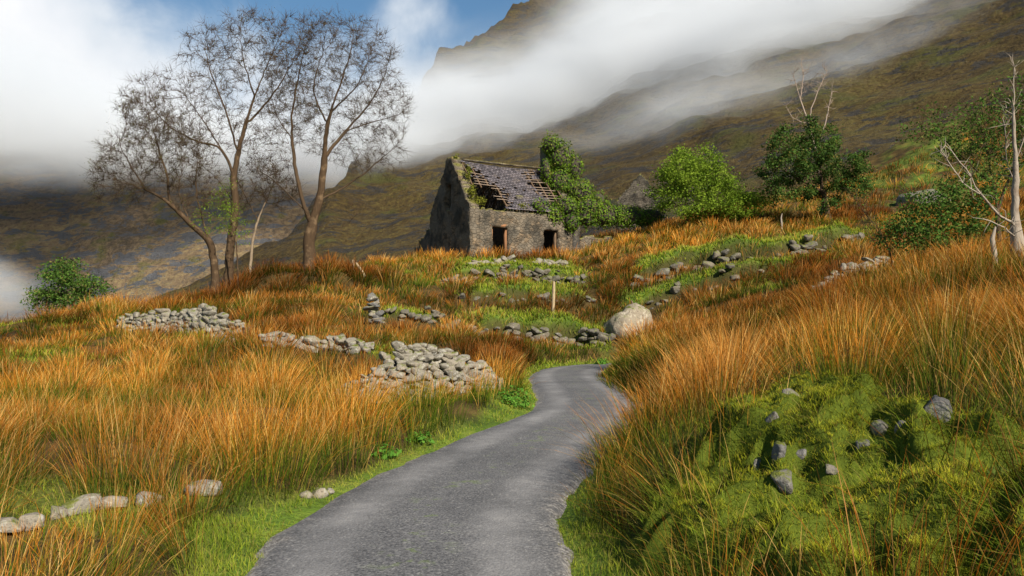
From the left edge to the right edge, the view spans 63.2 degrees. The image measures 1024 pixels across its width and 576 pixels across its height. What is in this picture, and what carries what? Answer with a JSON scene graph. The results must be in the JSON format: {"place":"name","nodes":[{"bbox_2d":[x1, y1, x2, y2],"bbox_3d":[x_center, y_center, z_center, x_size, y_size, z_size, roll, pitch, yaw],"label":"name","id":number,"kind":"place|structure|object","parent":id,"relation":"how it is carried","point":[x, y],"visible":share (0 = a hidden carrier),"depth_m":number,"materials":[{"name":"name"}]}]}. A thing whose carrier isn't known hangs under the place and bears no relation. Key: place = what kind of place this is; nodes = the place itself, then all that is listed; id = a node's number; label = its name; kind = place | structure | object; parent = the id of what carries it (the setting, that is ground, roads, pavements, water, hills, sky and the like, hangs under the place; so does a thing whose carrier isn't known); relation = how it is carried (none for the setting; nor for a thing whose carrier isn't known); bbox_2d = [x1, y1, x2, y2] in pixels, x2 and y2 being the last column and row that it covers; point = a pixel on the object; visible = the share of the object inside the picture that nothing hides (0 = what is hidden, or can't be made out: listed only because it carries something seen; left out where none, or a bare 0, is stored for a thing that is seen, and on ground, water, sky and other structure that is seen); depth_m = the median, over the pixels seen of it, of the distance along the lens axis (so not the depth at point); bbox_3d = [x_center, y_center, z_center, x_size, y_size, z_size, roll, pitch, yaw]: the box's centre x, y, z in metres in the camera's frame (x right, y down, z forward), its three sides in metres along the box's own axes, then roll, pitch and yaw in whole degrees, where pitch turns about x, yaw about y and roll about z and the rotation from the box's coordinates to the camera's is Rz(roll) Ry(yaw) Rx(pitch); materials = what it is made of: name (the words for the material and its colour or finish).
{"place":"outdoors","nodes":[
{"label":"outdoors","id":0,"kind":"place"},
{"bbox_2d":[0,135,382,322],"bbox_3d":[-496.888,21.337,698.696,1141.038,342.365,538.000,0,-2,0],"label":"hills","id":1,"kind":"structure","parent":0,"point":[49,211],"depth_m":568.17,"materials":[{"name":"brown plant"}]},
{"bbox_2d":[0,0,528,150],"label":"sky","id":2,"kind":"structure","parent":0,"point":[62,62],"materials":[{"name":"white"}]},
{"bbox_2d":[245,363,647,575],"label":"road","id":3,"kind":"structure","parent":0,"point":[483,503],"depth_m":7.41,"materials":[{"name":"grey asphalt"}]},
{"bbox_2d":[0,101,1023,575],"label":"ground","id":4,"kind":"structure","parent":0,"point":[896,153],"depth_m":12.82,"materials":[{"name":"green plant"}]},
{"bbox_2d":[0,517,25,533],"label":"field stone","id":5,"kind":"object","parent":4,"relation":"on","point":[7,522],"visible":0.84,"depth_m":6.08,"materials":[{"name":"grey stone"}]},
{"bbox_2d":[18,512,44,531],"bbox_3d":[-3.637,1.767,6.285,0.130,0.130,0.171,0,-2,43],"label":"field stone","id":6,"kind":"object","parent":4,"relation":"on","point":[31,518],"visible":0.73,"depth_m":6.25,"materials":[{"name":"grey stone"}]},
{"bbox_2d":[50,506,68,520],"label":"field stone","id":7,"kind":"object","parent":4,"relation":"on","point":[55,510],"visible":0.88,"depth_m":6.61,"materials":[{"name":"grey stone"}]},
{"bbox_2d":[19,256,115,313],"bbox_3d":[-20.306,0.152,38.111,4.380,3.407,3.204,0,-2,0],"label":"shrub","id":8,"kind":"object","parent":4,"relation":"on","point":[52,296],"visible":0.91,"depth_m":37.75,"materials":[{"name":"green plant"}]},
{"bbox_2d":[62,493,101,515],"bbox_3d":[-3.534,1.784,6.834,0.301,0.168,0.214,-1,-10,-37],"label":"field stone","id":9,"kind":"object","parent":4,"relation":"on","point":[76,502],"visible":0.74,"depth_m":6.79,"materials":[{"name":"grey stone"}]},
{"bbox_2d":[95,496,127,511],"bbox_3d":[-3.352,1.802,6.937,0.277,0.133,0.181,2,-4,-23],"label":"field stone","id":10,"kind":"object","parent":4,"relation":"on","point":[105,499],"visible":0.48,"depth_m":6.92,"materials":[{"name":"grey stone"}]},
{"bbox_2d":[134,491,164,507],"bbox_3d":[-3.143,1.840,7.236,0.179,0.136,0.226,13,3,42],"label":"field stone","id":11,"kind":"object","parent":4,"relation":"on","point":[140,498],"visible":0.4,"depth_m":7.18,"materials":[{"name":"grey stone"}]},
{"bbox_2d":[84,84,226,293],"bbox_3d":[-16.737,-4.630,38.909,6.639,9.948,5.458,0,-2,0],"label":"bare tree","id":12,"kind":"object","parent":4,"relation":"on","point":[214,267],"visible":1,"depth_m":38.96,"materials":[{"name":"brown plant"}]},
{"bbox_2d":[116,303,257,341],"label":"stone wall","id":13,"kind":"structure","parent":4,"relation":"on","point":[205,315],"depth_m":28.52,"materials":[{"name":"grey stone"}]},
{"bbox_2d":[183,479,222,496],"bbox_3d":[-2.829,1.835,7.634,0.355,0.151,0.239,0,3,-10],"label":"field stone","id":14,"kind":"object","parent":4,"relation":"on","point":[217,484],"visible":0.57,"depth_m":7.54,"materials":[{"name":"grey stone"}]},
{"bbox_2d":[106,2,327,288],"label":"bare tree","id":15,"kind":"object","parent":4,"relation":"on","point":[229,260],"visible":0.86,"depth_m":40.57,"materials":[{"name":"brown plant"}]},
{"bbox_2d":[189,176,253,288],"bbox_3d":[-13.784,-2.445,39.166,3.190,5.685,1.983,0,-2,0],"label":"young tree","id":16,"kind":"object","parent":4,"relation":"on","point":[230,215],"visible":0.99,"depth_m":39.15,"materials":[{"name":"green plant"}]},
{"bbox_2d":[216,148,311,271],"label":"bare tree","id":17,"kind":"object","parent":4,"relation":"on","point":[253,190],"visible":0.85,"depth_m":42.12,"materials":[{"name":"brown plant"}]},
{"bbox_2d":[299,490,312,498],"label":"verge stone","id":18,"kind":"object","parent":4,"relation":"on","point":[309,494],"visible":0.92,"depth_m":7.90,"materials":[{"name":"grey stone"}]},
{"bbox_2d":[258,331,374,353],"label":"stone wall","id":19,"kind":"structure","parent":4,"relation":"on","point":[351,343],"depth_m":24.81,"materials":[{"name":"grey stone"}]},
{"bbox_2d":[312,487,328,498],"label":"verge stone","id":20,"kind":"object","parent":4,"relation":"on","point":[318,491],"visible":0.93,"depth_m":7.95,"materials":[{"name":"grey stone"}]},
{"bbox_2d":[239,2,418,270],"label":"bare tree","id":21,"kind":"object","parent":4,"relation":"on","point":[309,251],"visible":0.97,"depth_m":42.05,"materials":[{"name":"brown plant"}]},
{"bbox_2d":[327,488,334,493],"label":"verge stone","id":22,"kind":"object","parent":4,"relation":"on","point":[331,490],"visible":0.71,"depth_m":8.15,"materials":[{"name":"grey stone"}]},
{"bbox_2d":[363,292,384,323],"bbox_3d":[-5.033,0.728,30.188,0.737,1.159,0.590,1,-2,-21],"label":"cairn","id":23,"kind":"object","parent":4,"relation":"on","point":[372,309],"visible":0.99,"depth_m":30.03,"materials":[{"name":"stone"}]},
{"bbox_2d":[369,442,401,459],"bbox_3d":[-1.567,1.979,10.126,0.391,0.202,0.374,-1,-3,33],"label":"weed clump","id":24,"kind":"object","parent":4,"relation":"on","point":[392,453],"visible":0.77,"depth_m":10.05,"materials":[{"name":"green plant"}]},
{"bbox_2d":[368,305,458,328],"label":"retaining wall","id":25,"kind":"structure","parent":4,"relation":"on","point":[436,314],"depth_m":30.87,"materials":[{"name":"stone"}]},
{"bbox_2d":[329,341,502,406],"bbox_3d":[-1.978,1.945,17.429,4.118,1.702,1.728,1,-3,-34],"label":"stone heap","id":26,"kind":"object","parent":4,"relation":"on","point":[444,362],"visible":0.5,"depth_m":17.02,"materials":[{"name":"grey stone"}]},
{"bbox_2d":[408,229,429,261],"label":"stone stub","id":27,"kind":"object","parent":4,"relation":"on","point":[424,243],"visible":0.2,"depth_m":52.68,"materials":[{"name":"grey stone"}]},
{"bbox_2d":[406,431,434,443],"bbox_3d":[-1.237,2.020,11.240,0.406,0.182,0.385,0,-2,0],"label":"weed clump","id":28,"kind":"object","parent":4,"relation":"on","point":[422,438],"visible":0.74,"depth_m":11.19,"materials":[{"name":"green plant"}]},
{"bbox_2d":[466,254,515,265],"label":"stone row","id":29,"kind":"object","parent":4,"relation":"on","point":[504,258],"visible":0.45,"depth_m":44.09,"materials":[{"name":"grey stone"}]},
{"bbox_2d":[429,147,579,257],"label":"ruined cottage","id":30,"kind":"structure","parent":4,"relation":"on","point":[459,218],"depth_m":49.68,"materials":[{"name":"grey stone"}]},
{"bbox_2d":[453,154,529,209],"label":"ivy","id":31,"kind":"object","parent":30,"relation":"attached to","point":[471,192],"visible":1,"depth_m":47.86,"materials":[{"name":"green plant"}]},
{"bbox_2d":[530,130,607,234],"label":"ivy","id":32,"kind":"object","parent":30,"relation":"attached to","point":[562,157],"visible":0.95,"depth_m":51.73,"materials":[{"name":"green plant"}]},
{"bbox_2d":[0,107,1023,575],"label":"rush grass","id":33,"kind":"structure","parent":4,"relation":"on","point":[714,341],"depth_m":12.19,"materials":[{"name":"orange plant"}]},
{"bbox_2d":[441,264,586,283],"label":"retaining wall","id":34,"kind":"structure","parent":4,"relation":"on","point":[532,274],"depth_m":42.58,"materials":[{"name":"stone"}]},
{"bbox_2d":[494,384,533,407],"bbox_3d":[0.034,2.049,15.832,0.824,0.427,0.857,0,-2,0],"label":"weed clump","id":35,"kind":"object","parent":4,"relation":"on","point":[512,399],"visible":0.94,"depth_m":15.74,"materials":[{"name":"green plant"}]},
{"bbox_2d":[458,292,595,302],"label":"retaining wall","id":36,"kind":"structure","parent":4,"relation":"on","point":[462,296],"depth_m":39.11,"materials":[{"name":"stone"}]},
{"bbox_2d":[464,323,615,347],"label":"retaining wall","id":37,"kind":"structure","parent":4,"relation":"on","point":[599,336],"depth_m":34.49,"materials":[{"name":"stone"}]},
{"bbox_2d":[532,258,567,266],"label":"stone row","id":38,"kind":"object","parent":4,"relation":"on","point":[558,262],"visible":0.64,"depth_m":44.62,"materials":[{"name":"grey stone"}]},
{"bbox_2d":[551,281,554,311],"bbox_3d":[1.859,0.561,37.506,0.186,1.750,0.146,0,-2,0],"label":"fence post","id":39,"kind":"object","parent":4,"relation":"on","point":[553,295],"visible":0.82,"depth_m":37.46,"materials":[{"name":"brown wood"}]},
{"bbox_2d":[579,235,612,249],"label":"garden wall","id":40,"kind":"structure","parent":4,"relation":"on","point":[584,240],"depth_m":51.17,"materials":[{"name":"grey stone"}]},
{"bbox_2d":[577,197,668,232],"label":"ivy","id":41,"kind":"object","parent":40,"relation":"attached to","point":[624,216],"visible":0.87,"depth_m":51.57,"materials":[{"name":"green plant"}]},
{"bbox_2d":[594,357,608,363],"bbox_3d":[3.364,2.811,31.314,0.643,0.400,0.612,0,-2,0],"label":"weed clump","id":42,"kind":"object","parent":4,"relation":"on","point":[605,361],"visible":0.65,"depth_m":31.23,"materials":[{"name":"green plant"}]},
{"bbox_2d":[601,303,654,340],"bbox_3d":[4.996,1.960,35.508,2.168,2.756,1.796,11,-5,-16],"label":"boulder","id":43,"kind":"object","parent":4,"relation":"on","point":[633,313],"visible":0.36,"depth_m":35.08,"materials":[{"name":"beige stone"}]},
{"bbox_2d":[616,173,659,233],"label":"ruined gable","id":44,"kind":"structure","parent":4,"relation":"on","point":[632,195],"depth_m":60.31,"materials":[{"name":"grey stone"}]},
{"bbox_2d":[646,263,763,308],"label":"retaining wall","id":45,"kind":"structure","parent":4,"relation":"on","point":[675,289],"depth_m":38.39,"materials":[{"name":"stone"}]},
{"bbox_2d":[638,142,775,227],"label":"thorn tree","id":46,"kind":"object","parent":4,"relation":"on","point":[747,200],"visible":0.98,"depth_m":49.48,"materials":[{"name":"green plant"}]},
{"bbox_2d":[631,232,864,285],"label":"retaining wall","id":47,"kind":"structure","parent":4,"relation":"on","point":[796,247],"depth_m":41.28,"materials":[{"name":"stone"}]},
{"bbox_2d":[781,56,834,217],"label":"dead snag","id":48,"kind":"object","parent":4,"relation":"on","point":[807,85],"visible":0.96,"depth_m":48.76,"materials":[{"name":"grey wood"}]},
{"bbox_2d":[752,113,881,219],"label":"holly tree","id":49,"kind":"object","parent":4,"relation":"on","point":[802,163],"visible":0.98,"depth_m":47.88,"materials":[{"name":"green plant"}]},
{"bbox_2d":[623,372,1023,575],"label":"bank","id":50,"kind":"structure","parent":4,"relation":"on","point":[765,448],"depth_m":4.95,"materials":[{"name":"green plant"}]},
{"bbox_2d":[753,457,760,471],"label":"bank rock","id":51,"kind":"object","parent":50,"relation":"on","point":[757,460],"visible":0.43,"depth_m":5.61,"materials":[{"name":"grey stone"}]},
{"bbox_2d":[765,411,778,422],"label":"bank rock","id":52,"kind":"object","parent":50,"relation":"on","point":[768,418],"visible":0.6,"depth_m":5.95,"materials":[{"name":"grey stone"}]},
{"bbox_2d":[771,441,785,460],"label":"bank rock","id":53,"kind":"object","parent":50,"relation":"on","point":[779,449],"visible":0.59,"depth_m":5.47,"materials":[{"name":"grey stone"}]},
{"bbox_2d":[770,469,792,493],"bbox_3d":[1.693,1.204,5.205,0.153,0.103,0.168,16,25,22],"label":"bank rock","id":54,"kind":"object","parent":50,"relation":"on","point":[782,479],"visible":0.99,"depth_m":5.15,"materials":[{"name":"grey stone"}]},
{"bbox_2d":[782,388,798,395],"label":"bank rock","id":55,"kind":"object","parent":50,"relation":"on","point":[787,391],"visible":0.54,"depth_m":6.17,"materials":[{"name":"grey stone"}]},
{"bbox_2d":[796,449,806,459],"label":"bank rock","id":56,"kind":"object","parent":50,"relation":"on","point":[800,453],"visible":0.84,"depth_m":5.44,"materials":[{"name":"grey stone"}]},
{"bbox_2d":[826,464,837,474],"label":"bank rock","id":57,"kind":"object","parent":50,"relation":"on","point":[830,470],"visible":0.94,"depth_m":5.08,"materials":[{"name":"grey stone"}]},
{"bbox_2d":[668,370,1023,575],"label":"moss","id":58,"kind":"object","parent":50,"relation":"on","point":[851,423],"visible":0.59,"depth_m":4.68,"materials":[{"name":"green plant"}]},
{"bbox_2d":[855,439,869,449],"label":"bank rock","id":59,"kind":"object","parent":50,"relation":"on","point":[860,443],"visible":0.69,"depth_m":5.28,"materials":[{"name":"grey stone"}]},
{"bbox_2d":[870,419,887,435],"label":"bank rock","id":60,"kind":"object","parent":50,"relation":"on","point":[878,423],"visible":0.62,"depth_m":5.42,"materials":[{"name":"grey stone"}]},
{"bbox_2d":[894,420,905,433],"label":"bank rock","id":61,"kind":"object","parent":50,"relation":"on","point":[899,424],"visible":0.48,"depth_m":5.26,"materials":[{"name":"grey stone"}]},
{"bbox_2d":[923,395,952,422],"bbox_3d":[2.708,0.803,5.319,0.211,0.196,0.222,-6,17,43],"label":"bank rock","id":62,"kind":"object","parent":50,"relation":"on","point":[938,402],"visible":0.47,"depth_m":5.25,"materials":[{"name":"grey stone"}]},
{"bbox_2d":[809,256,894,287],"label":"stone wall","id":63,"kind":"structure","parent":4,"relation":"on","point":[876,258],"depth_m":27.95,"materials":[{"name":"grey stone"}]},
{"bbox_2d":[841,179,927,269],"bbox_3d":[10.733,-1.689,24.132,2.476,3.286,1.347,0,-2,0],"label":"scrub","id":64,"kind":"object","parent":4,"relation":"on","point":[865,212],"visible":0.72,"depth_m":24.06,"materials":[{"name":"green plant"}]},
{"bbox_2d":[896,189,950,205],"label":"rock outcrop","id":65,"kind":"object","parent":4,"relation":"on","point":[902,197],"visible":0.2,"depth_m":54.72,"materials":[{"name":"grey stone"}]},
{"bbox_2d":[869,169,1009,259],"bbox_3d":[11.424,-1.707,22.152,3.738,2.743,2.290,0,-2,0],"label":"shrub","id":66,"kind":"object","parent":4,"relation":"on","point":[940,218],"visible":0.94,"depth_m":21.94,"materials":[{"name":"green plant"}]},
{"bbox_2d":[895,64,1023,239],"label":"tree","id":67,"kind":"object","parent":4,"relation":"on","point":[985,142],"visible":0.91,"depth_m":27.09,"materials":[{"name":"green plant"}]},
{"bbox_2d":[929,55,1023,265],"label":"dead tree","id":68,"kind":"object","parent":4,"relation":"on","point":[1016,231],"visible":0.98,"depth_m":18.04,"materials":[{"name":"grey wood"}]},
{"bbox_2d":[990,226,997,268],"bbox_3d":[9.857,-0.678,17.038,0.153,1.168,0.156,0,-2,0],"label":"fence post","id":69,"kind":"object","parent":4,"relation":"on","point":[992,237],"visible":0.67,"depth_m":17.03,"materials":[{"name":"brown wood"}]},
{"bbox_2d":[145,0,1023,304],"bbox_3d":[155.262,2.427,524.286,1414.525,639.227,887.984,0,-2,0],"label":"mountain","id":70,"kind":"structure","parent":0,"point":[619,94],"depth_m":329.70,"materials":[{"name":"plant"}]}
]}

